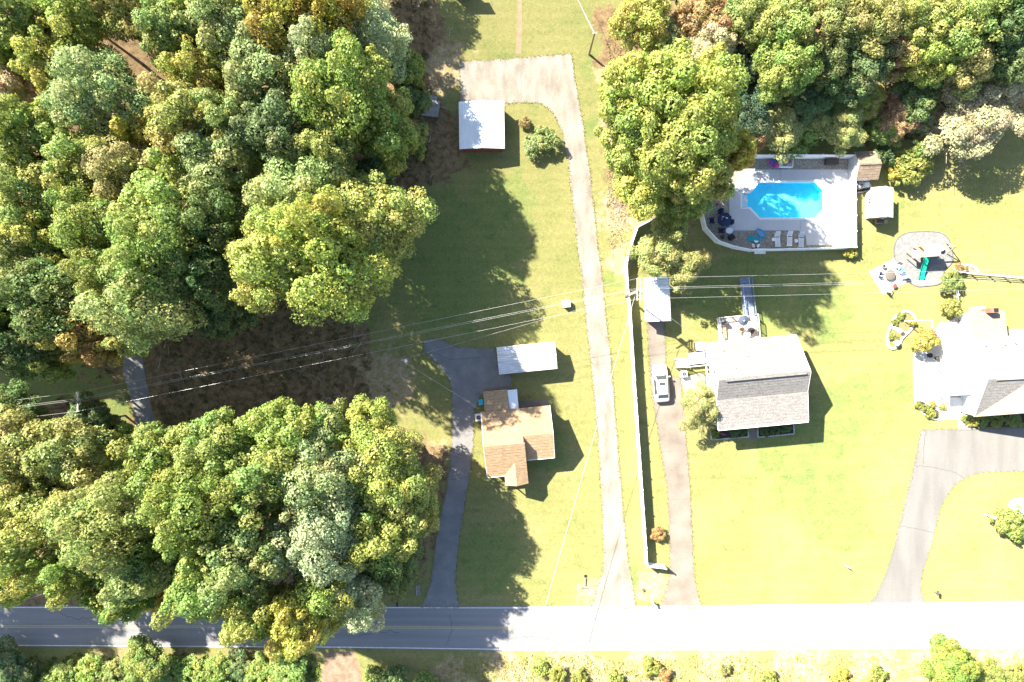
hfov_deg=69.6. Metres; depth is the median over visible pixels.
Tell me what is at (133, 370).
driveway
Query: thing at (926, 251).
play set
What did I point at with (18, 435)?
tree
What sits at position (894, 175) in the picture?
shrub
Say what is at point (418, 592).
garden bench
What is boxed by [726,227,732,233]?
side table
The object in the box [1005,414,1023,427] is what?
shrub
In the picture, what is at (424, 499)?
tree
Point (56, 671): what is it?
bush
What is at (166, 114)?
tree
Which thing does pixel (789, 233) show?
sun lounger
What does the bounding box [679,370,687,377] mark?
air conditioner
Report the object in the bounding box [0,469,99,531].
tree
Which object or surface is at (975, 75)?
tree
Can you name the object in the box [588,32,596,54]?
utility pole
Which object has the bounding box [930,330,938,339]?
shrub
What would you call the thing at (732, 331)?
wooden deck
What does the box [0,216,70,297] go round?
tree
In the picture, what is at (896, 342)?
bird bath
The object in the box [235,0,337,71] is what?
tree
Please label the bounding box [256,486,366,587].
tree
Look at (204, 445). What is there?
tree
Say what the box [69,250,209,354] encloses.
tree
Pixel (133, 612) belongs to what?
tree
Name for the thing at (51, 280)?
tree
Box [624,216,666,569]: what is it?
driveway fence
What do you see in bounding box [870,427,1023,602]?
driveway
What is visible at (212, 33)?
tree
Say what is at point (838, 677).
bush
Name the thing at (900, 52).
tree
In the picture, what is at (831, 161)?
deck box
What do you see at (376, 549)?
tree
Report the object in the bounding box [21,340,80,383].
tree
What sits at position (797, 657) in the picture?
green weeds
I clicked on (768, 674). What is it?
bush
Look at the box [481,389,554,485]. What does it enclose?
house
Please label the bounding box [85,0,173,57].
tree
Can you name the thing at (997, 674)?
bush
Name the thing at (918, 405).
shrub
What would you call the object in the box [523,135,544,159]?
shrub
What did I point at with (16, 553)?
tree
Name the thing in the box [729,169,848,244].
pool deck
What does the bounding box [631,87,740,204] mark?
tree
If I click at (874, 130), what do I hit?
shrub
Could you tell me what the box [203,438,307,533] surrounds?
tree
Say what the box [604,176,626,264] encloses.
dry weeds
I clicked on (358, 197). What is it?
tree
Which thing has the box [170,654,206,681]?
bush
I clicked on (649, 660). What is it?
bush
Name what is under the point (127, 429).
tree
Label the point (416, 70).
tree
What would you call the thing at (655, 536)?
shrub
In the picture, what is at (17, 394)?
tree
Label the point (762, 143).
tree
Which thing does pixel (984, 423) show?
shrub
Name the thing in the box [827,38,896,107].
tree
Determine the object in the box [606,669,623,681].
bush
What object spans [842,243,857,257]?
shrub
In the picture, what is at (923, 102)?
tree
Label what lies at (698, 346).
propane shed
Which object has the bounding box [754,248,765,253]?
entry step
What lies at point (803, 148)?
shrub
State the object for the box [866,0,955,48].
tree
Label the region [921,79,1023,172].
tree
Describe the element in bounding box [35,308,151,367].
tree
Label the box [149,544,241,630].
tree
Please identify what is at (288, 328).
fallen leaves
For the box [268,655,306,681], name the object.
bush
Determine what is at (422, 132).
tree
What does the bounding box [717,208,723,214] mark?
patio chair
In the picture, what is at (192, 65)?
tree
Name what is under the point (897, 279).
patio
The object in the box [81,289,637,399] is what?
power line
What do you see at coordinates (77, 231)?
tree
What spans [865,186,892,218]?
garden shed
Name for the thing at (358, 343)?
power line
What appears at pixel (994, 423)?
shrub
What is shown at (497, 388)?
path
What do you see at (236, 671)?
bush
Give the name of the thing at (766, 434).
shrub
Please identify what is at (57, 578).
tree
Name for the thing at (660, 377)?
parked car
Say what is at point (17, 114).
tree
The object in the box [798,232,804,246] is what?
sun lounger
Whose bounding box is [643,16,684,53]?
tree
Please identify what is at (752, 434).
path
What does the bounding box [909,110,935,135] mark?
shrub
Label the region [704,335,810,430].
house
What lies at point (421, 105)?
tree
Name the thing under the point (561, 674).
bush
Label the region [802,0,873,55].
tree
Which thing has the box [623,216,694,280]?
tree
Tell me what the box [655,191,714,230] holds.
tree
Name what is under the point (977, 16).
tree
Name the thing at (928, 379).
patio
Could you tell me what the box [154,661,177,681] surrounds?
bush
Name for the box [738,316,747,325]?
deck parasol
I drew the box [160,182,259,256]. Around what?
tree
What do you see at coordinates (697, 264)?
tree
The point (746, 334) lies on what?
deck table
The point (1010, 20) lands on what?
tree
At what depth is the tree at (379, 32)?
79.93 m
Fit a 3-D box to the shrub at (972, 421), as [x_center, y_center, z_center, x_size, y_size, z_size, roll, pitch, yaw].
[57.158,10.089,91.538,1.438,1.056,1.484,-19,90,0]
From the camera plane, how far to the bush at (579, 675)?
91.06 m
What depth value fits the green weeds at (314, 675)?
91.89 m
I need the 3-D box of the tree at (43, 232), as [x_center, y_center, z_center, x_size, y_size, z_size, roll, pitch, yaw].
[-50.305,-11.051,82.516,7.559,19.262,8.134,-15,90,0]
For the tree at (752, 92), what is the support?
on the ground at (810, 510)
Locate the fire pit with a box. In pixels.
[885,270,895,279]
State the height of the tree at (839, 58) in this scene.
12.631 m
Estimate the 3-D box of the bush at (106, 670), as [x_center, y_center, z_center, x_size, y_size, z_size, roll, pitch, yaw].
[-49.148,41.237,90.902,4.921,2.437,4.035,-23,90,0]
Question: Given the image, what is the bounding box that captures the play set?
[907,242,955,278]
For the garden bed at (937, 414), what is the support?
on the ground at (810, 510)
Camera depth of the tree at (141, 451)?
74.56 m
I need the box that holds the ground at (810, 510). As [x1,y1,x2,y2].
[0,0,1023,681]
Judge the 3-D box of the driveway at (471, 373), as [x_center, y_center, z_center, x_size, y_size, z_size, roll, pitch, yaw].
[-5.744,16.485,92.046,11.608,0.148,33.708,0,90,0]
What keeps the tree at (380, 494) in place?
on the ground at (810, 510)
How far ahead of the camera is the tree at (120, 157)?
74.91 m
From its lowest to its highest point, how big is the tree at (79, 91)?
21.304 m
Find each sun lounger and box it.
[774,231,780,246]
[787,231,792,245]
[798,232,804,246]
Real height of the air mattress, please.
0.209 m
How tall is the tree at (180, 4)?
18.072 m
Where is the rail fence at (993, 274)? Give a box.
[954,271,1023,316]
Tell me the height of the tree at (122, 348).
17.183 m
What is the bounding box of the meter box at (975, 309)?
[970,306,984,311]
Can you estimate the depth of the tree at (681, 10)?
81.82 m
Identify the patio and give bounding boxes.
[869,258,906,294]
[913,312,973,415]
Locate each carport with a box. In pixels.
[496,342,556,373]
[643,276,670,321]
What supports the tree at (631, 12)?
on the ground at (810, 510)
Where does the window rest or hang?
in the house at (758, 382)
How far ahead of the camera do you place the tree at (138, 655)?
87.63 m
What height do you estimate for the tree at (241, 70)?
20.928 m
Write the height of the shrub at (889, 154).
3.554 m
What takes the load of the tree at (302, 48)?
on the ground at (810, 510)
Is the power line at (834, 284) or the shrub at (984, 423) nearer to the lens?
the power line at (834, 284)
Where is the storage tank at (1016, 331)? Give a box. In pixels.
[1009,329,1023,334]
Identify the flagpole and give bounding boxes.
[904,319,932,327]
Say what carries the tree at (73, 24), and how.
on the ground at (810, 510)
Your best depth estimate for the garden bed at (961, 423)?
91.91 m
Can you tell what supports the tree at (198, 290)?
on the ground at (810, 510)
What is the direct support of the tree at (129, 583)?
on the ground at (810, 510)
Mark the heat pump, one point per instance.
(867, 184)
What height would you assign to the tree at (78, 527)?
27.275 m
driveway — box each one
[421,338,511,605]
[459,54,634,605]
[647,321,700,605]
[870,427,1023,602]
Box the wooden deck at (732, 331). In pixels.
[716,314,760,341]
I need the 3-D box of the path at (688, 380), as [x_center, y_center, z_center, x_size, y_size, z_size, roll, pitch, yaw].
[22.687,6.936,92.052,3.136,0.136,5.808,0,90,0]
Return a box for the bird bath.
[893,340,899,345]
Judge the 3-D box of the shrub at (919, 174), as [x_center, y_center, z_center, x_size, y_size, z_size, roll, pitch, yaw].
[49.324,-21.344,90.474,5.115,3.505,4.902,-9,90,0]
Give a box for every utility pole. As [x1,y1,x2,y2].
[75,392,125,411]
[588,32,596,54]
[624,278,644,300]
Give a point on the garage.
(480, 121)
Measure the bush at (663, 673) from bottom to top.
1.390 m
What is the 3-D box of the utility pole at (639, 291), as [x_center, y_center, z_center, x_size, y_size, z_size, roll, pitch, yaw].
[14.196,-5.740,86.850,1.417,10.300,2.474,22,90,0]
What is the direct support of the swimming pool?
in the pool deck at (740, 239)
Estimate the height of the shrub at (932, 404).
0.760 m
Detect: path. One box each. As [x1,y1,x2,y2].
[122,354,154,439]
[483,386,510,391]
[520,399,547,407]
[681,373,704,412]
[749,429,757,440]
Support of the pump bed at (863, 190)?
on the ground at (810, 510)
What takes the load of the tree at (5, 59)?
on the ground at (810, 510)
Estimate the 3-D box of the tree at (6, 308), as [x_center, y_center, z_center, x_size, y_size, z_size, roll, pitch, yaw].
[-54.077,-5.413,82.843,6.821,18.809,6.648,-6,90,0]
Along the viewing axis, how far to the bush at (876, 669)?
90.99 m
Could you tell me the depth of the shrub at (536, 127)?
91.01 m
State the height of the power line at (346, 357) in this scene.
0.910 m
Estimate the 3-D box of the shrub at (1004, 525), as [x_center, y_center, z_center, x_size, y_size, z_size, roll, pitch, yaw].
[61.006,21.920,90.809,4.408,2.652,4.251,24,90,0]
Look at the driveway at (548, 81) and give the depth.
91.97 m
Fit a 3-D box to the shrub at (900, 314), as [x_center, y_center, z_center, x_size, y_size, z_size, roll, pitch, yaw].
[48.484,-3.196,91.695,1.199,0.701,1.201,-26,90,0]
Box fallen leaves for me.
[26,0,459,602]
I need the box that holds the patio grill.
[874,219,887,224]
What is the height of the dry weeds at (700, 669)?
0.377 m
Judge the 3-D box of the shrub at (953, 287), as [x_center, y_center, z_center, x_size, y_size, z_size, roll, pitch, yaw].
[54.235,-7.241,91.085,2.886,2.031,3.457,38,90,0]
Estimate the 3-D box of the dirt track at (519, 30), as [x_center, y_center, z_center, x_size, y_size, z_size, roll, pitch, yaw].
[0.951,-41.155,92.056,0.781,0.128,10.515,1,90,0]
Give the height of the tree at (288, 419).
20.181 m
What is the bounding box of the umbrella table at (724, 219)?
[718,213,731,225]
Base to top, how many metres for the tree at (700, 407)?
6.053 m
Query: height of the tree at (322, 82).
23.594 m
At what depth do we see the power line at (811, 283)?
82.70 m
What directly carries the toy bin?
on the pool deck at (740, 239)
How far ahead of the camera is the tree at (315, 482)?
73.74 m
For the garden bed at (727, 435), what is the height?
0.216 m
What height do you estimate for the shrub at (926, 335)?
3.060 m
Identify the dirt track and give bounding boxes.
[321,651,361,681]
[516,0,521,53]
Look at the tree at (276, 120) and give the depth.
74.10 m
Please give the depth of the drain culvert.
91.90 m
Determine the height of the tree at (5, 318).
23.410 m
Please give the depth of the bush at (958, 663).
87.32 m
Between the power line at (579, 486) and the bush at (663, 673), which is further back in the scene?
the bush at (663, 673)
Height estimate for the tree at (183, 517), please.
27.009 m
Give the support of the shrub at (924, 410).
on the garden bed at (937, 414)
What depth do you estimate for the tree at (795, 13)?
79.22 m
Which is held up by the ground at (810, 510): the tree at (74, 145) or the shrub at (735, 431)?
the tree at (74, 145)
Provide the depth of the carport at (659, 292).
89.44 m
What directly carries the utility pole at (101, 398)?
on the ground at (810, 510)
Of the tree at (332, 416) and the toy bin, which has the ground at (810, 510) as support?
the tree at (332, 416)
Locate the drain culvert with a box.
[581,575,588,588]
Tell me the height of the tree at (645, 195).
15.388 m
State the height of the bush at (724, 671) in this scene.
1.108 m
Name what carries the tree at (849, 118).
on the ground at (810, 510)
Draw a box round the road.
[0,601,1023,650]
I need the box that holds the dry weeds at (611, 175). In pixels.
[606,32,631,249]
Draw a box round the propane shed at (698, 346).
[694,342,705,350]
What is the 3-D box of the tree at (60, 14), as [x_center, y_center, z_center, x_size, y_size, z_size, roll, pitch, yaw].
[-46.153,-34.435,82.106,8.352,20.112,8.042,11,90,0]
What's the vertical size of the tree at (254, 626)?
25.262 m
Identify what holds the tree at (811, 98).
on the ground at (810, 510)
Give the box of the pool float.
[756,228,765,237]
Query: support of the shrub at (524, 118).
on the ground at (810, 510)
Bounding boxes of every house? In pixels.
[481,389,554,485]
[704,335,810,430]
[933,308,1023,416]
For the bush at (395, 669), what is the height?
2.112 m
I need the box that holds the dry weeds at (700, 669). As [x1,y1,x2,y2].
[438,655,1023,681]
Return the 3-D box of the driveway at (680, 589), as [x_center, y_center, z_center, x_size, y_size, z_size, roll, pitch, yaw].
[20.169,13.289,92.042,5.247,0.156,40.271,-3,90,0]
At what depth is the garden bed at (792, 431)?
91.95 m
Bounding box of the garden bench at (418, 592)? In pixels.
[416,585,420,595]
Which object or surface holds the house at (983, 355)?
on the ground at (810, 510)
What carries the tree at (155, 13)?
on the ground at (810, 510)
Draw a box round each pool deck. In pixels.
[704,159,848,248]
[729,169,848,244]
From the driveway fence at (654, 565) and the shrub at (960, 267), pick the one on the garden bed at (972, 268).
the shrub at (960, 267)
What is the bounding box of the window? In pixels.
[707,365,710,374]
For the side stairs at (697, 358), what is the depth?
91.00 m
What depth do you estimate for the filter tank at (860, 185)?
91.05 m
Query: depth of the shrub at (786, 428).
91.35 m
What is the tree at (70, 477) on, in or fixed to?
on the ground at (810, 510)
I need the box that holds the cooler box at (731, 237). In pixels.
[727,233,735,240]
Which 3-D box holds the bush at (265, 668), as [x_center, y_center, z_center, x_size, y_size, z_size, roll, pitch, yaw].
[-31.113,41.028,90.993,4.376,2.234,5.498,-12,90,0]
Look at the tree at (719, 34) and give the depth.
82.22 m
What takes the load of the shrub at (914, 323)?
on the garden bed at (901, 327)
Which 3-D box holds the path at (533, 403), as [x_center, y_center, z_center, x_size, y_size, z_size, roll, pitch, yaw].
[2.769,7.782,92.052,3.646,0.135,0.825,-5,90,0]
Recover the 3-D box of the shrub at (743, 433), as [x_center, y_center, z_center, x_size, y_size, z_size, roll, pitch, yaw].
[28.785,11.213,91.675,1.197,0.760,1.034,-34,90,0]
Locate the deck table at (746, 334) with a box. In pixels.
[743,331,750,337]
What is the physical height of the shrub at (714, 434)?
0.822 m
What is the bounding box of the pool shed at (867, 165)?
[848,151,881,181]
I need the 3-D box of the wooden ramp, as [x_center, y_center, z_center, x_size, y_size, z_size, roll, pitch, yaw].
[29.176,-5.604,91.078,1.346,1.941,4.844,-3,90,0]
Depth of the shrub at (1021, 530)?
90.37 m
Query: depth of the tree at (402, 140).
77.67 m
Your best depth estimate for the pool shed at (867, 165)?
89.30 m
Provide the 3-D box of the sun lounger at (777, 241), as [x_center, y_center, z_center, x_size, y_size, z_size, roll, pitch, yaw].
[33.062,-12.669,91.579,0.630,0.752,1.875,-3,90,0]
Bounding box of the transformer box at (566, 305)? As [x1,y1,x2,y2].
[561,299,570,307]
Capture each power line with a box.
[78,288,635,398]
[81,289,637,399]
[81,299,635,410]
[101,279,632,387]
[405,296,624,358]
[524,293,635,679]
[646,278,997,287]
[648,289,1007,298]
[666,269,1009,277]
[666,280,997,288]
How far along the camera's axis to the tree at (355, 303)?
70.99 m
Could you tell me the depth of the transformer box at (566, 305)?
91.14 m
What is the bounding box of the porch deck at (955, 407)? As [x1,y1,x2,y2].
[939,398,962,419]
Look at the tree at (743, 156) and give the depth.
76.12 m
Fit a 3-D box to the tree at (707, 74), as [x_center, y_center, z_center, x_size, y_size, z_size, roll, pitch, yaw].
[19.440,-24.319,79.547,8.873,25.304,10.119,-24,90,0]
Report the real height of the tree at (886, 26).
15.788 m
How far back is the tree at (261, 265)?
70.55 m
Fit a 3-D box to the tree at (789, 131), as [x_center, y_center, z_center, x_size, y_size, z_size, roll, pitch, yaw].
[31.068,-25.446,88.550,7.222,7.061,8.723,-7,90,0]
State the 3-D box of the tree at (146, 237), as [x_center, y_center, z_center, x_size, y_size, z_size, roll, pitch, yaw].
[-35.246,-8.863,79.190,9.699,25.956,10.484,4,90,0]
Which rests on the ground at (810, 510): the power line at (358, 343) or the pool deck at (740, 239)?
the pool deck at (740, 239)
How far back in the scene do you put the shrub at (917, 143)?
89.14 m
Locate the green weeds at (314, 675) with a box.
[26,652,320,681]
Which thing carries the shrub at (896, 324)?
on the garden bed at (901, 327)
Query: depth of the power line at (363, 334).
82.47 m
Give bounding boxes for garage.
[459,100,504,151]
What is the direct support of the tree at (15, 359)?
on the ground at (810, 510)
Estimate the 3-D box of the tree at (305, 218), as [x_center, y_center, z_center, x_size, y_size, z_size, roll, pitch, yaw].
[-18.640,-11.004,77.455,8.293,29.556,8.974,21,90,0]
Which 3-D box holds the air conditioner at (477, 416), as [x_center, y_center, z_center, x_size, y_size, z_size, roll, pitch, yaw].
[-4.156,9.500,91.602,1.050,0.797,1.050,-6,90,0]
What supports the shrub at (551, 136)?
on the ground at (810, 510)
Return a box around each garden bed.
[710,428,748,440]
[757,424,794,437]
[886,310,915,349]
[914,401,940,420]
[954,263,979,272]
[958,416,975,429]
[975,414,1023,426]
[1008,498,1023,514]
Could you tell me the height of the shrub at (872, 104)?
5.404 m
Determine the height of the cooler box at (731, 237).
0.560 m
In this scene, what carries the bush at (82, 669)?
on the ground at (810, 510)
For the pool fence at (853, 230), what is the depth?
90.92 m
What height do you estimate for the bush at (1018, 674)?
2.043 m
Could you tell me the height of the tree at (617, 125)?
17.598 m
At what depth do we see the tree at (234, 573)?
70.49 m
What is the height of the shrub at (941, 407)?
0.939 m
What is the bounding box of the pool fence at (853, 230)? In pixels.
[700,154,857,251]
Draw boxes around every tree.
[0,0,49,56]
[0,17,115,98]
[0,24,43,79]
[0,63,48,103]
[0,93,77,182]
[0,152,73,232]
[0,196,102,264]
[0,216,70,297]
[0,256,93,348]
[0,272,58,313]
[0,307,12,330]
[0,311,61,380]
[0,378,61,423]
[0,403,89,501]
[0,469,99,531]
[0,490,95,602]
[0,543,47,608]
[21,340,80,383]
[25,416,126,487]
[25,549,103,610]
[29,467,189,578]
[35,15,95,52]
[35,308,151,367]
[37,0,143,65]
[37,122,124,196]
[40,44,155,143]
[42,171,162,264]
[57,246,140,313]
[65,389,125,441]
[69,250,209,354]
[76,565,157,625]
[77,134,176,213]
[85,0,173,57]
[94,421,135,474]
[96,309,175,357]
[96,525,195,613]
[100,203,219,305]
[105,421,199,509]
[106,146,198,244]
[109,102,175,156]
[131,0,208,67]
[134,457,259,561]
[136,71,233,158]
[143,589,165,613]
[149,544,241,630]
[154,34,233,96]
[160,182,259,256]
[163,240,255,312]
[164,0,227,36]
[165,405,258,489]
[171,126,264,214]
[176,0,266,69]
[188,87,263,168]
[193,289,259,341]
[196,512,305,613]
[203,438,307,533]
[217,570,294,647]
[221,18,317,107]
[221,86,310,170]
[222,200,348,315]
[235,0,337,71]
[236,396,336,473]
[242,142,356,231]
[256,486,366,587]
[264,586,341,662]
[265,184,363,280]
[273,424,375,523]
[278,546,356,627]
[282,0,372,54]
[282,11,341,77]
[286,27,393,149]
[286,221,402,326]
[291,115,362,188]
[301,397,357,455]
[311,565,386,634]
[322,393,402,470]
[327,169,439,278]
[332,0,412,92]
[332,419,428,515]
[338,498,431,578]
[348,86,419,176]
[355,150,396,191]
[361,538,423,600]
[371,463,444,540]
[387,48,426,90]
[394,83,432,120]
[406,122,428,160]
[593,95,670,180]
[596,36,693,156]
[606,0,671,57]
[612,140,687,221]
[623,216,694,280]
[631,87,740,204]
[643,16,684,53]
[648,41,749,143]
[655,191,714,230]
[662,242,711,293]
[671,149,736,204]
[672,0,732,44]
[677,376,719,430]
[682,12,737,61]
[706,0,774,52]
[724,127,756,171]
[727,43,759,96]
[732,78,775,134]
[734,105,775,151]
[745,0,817,67]
[749,93,804,163]
[751,22,823,105]
[780,79,834,129]
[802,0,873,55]
[807,32,854,95]
[810,103,868,157]
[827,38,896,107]
[839,0,910,78]
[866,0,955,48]
[878,91,923,141]
[880,31,919,82]
[887,20,956,89]
[888,72,943,123]
[917,0,1013,72]
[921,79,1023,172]
[934,40,1000,100]
[982,0,1023,58]
[983,66,1023,108]
[989,27,1023,86]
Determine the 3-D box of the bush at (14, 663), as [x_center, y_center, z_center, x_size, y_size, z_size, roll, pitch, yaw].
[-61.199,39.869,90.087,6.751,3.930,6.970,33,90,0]
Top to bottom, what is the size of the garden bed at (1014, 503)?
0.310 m
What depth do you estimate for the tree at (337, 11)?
74.95 m
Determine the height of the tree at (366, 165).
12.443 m
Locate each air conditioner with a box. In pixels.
[474,413,480,421]
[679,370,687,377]
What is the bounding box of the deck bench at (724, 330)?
[722,325,726,337]
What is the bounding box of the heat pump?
[862,182,869,188]
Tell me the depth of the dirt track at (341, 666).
91.99 m
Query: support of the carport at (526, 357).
on the ground at (810, 510)
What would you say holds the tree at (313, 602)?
on the ground at (810, 510)
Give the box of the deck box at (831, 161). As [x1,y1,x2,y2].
[824,158,838,164]
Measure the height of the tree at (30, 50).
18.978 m
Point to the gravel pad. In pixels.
(937, 266)
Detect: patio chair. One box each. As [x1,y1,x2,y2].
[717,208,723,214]
[749,329,757,335]
[893,262,903,268]
[899,273,908,278]
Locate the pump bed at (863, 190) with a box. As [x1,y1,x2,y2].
[856,181,871,192]
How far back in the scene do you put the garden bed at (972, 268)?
91.87 m
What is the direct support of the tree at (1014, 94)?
on the ground at (810, 510)
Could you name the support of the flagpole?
on the garden bed at (901, 327)
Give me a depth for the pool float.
91.79 m
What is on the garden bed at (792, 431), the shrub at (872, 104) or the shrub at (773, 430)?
the shrub at (773, 430)
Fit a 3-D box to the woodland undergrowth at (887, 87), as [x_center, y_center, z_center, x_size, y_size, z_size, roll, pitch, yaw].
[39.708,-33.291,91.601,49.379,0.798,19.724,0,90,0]
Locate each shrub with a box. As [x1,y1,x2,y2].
[518,115,530,127]
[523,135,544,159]
[533,126,561,151]
[534,125,545,135]
[648,526,665,541]
[711,430,719,439]
[729,429,740,438]
[739,428,747,435]
[758,426,770,437]
[769,425,781,434]
[781,424,791,432]
[784,134,818,160]
[803,105,839,142]
[822,78,847,110]
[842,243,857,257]
[846,84,887,121]
[862,113,901,147]
[875,145,894,166]
[886,160,905,181]
[887,331,896,339]
[890,318,898,325]
[891,147,934,185]
[896,312,905,320]
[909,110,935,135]
[909,318,917,325]
[909,327,942,352]
[911,139,938,165]
[914,401,922,408]
[919,404,929,412]
[924,407,936,418]
[929,400,935,407]
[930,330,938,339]
[938,403,946,409]
[939,269,963,292]
[940,295,962,317]
[955,262,967,274]
[961,414,970,424]
[967,416,977,426]
[975,416,989,427]
[988,505,1023,539]
[989,415,1006,427]
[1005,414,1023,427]
[1005,520,1023,542]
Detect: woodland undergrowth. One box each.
[20,0,431,441]
[634,0,1023,140]
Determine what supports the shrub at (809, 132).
on the ground at (810, 510)
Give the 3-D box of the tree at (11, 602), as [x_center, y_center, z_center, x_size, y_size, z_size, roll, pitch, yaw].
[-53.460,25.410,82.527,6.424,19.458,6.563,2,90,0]
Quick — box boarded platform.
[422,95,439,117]
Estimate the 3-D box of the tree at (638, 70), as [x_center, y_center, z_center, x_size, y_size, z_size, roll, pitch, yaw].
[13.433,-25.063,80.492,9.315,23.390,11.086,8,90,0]
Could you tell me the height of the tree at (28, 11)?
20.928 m
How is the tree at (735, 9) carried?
on the ground at (810, 510)
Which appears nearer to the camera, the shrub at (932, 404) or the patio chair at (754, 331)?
the patio chair at (754, 331)
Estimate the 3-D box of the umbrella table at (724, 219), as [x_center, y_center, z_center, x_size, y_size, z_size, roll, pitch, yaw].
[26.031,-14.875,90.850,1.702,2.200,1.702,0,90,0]
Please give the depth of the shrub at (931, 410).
91.39 m
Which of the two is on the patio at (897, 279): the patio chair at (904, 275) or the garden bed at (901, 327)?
the patio chair at (904, 275)
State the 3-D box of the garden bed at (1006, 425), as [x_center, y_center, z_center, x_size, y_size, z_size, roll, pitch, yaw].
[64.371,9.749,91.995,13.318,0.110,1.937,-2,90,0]
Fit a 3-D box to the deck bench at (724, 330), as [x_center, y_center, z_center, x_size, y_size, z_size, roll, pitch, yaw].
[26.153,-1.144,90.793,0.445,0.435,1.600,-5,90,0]
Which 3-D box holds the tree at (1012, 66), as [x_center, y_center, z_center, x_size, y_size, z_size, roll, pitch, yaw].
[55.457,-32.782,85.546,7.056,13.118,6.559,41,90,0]
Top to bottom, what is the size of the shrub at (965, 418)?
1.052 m
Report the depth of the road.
91.95 m
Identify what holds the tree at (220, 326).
on the ground at (810, 510)
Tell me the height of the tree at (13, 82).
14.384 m
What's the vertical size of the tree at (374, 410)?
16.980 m
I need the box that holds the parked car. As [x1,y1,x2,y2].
[651,364,669,401]
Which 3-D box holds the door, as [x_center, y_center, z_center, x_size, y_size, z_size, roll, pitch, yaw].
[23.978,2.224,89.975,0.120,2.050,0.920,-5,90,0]
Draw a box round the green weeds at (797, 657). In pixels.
[448,654,1023,681]
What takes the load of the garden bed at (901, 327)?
on the ground at (810, 510)
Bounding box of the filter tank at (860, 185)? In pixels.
[856,181,864,189]
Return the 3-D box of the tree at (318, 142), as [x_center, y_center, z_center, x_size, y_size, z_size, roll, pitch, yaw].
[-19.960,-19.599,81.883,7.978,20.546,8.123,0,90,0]
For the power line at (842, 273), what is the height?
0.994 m
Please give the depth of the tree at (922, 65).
81.33 m
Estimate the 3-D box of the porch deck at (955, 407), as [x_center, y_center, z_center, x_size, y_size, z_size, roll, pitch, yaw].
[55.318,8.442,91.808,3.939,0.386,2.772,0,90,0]
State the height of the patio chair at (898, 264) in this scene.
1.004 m
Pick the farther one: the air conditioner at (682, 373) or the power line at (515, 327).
the air conditioner at (682, 373)
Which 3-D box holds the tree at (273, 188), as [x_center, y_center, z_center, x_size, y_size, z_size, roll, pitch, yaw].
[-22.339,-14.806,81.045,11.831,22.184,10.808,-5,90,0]
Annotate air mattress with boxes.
[747,235,760,242]
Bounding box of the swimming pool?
[741,179,824,219]
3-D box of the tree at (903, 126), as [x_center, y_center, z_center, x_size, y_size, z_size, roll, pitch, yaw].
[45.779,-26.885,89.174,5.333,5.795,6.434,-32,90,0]
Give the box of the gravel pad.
[893,231,952,286]
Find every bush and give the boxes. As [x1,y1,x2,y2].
[0,634,36,681]
[39,659,78,681]
[69,652,105,681]
[94,657,129,681]
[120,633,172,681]
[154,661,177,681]
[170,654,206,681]
[195,650,233,681]
[223,648,251,681]
[243,651,274,681]
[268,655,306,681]
[362,664,381,681]
[379,664,409,681]
[413,666,438,681]
[531,660,548,678]
[546,665,566,681]
[571,667,588,681]
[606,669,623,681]
[642,655,661,678]
[657,667,672,681]
[719,664,731,676]
[759,670,776,681]
[826,667,850,681]
[867,663,887,681]
[919,633,982,681]
[977,657,1009,681]
[1003,662,1023,681]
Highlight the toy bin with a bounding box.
[778,157,793,167]
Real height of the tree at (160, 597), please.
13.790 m
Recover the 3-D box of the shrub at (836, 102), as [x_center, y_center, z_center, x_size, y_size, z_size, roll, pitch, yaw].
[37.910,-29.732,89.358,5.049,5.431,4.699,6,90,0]
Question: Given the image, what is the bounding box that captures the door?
[706,355,710,362]
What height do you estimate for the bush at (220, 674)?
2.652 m
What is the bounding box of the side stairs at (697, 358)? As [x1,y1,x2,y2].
[675,351,707,367]
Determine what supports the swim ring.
on the pool deck at (740, 239)
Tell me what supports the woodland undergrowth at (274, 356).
on the ground at (810, 510)
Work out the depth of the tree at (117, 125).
76.66 m
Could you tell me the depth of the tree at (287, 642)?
71.85 m
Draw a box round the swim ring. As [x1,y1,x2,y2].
[752,240,759,247]
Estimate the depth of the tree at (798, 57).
80.48 m
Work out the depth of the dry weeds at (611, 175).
91.94 m
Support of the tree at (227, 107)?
on the ground at (810, 510)
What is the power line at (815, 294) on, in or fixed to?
attached to the utility pole at (639, 291)
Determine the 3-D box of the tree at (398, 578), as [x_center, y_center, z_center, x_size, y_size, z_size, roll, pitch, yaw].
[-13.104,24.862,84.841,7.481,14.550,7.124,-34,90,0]
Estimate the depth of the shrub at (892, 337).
91.63 m
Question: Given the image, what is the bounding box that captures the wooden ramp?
[739,276,756,314]
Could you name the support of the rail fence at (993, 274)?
on the ground at (810, 510)
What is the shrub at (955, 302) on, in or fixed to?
on the ground at (810, 510)
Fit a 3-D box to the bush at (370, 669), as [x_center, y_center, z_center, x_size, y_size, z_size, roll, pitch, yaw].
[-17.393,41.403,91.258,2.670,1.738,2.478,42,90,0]
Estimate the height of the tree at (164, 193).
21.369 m

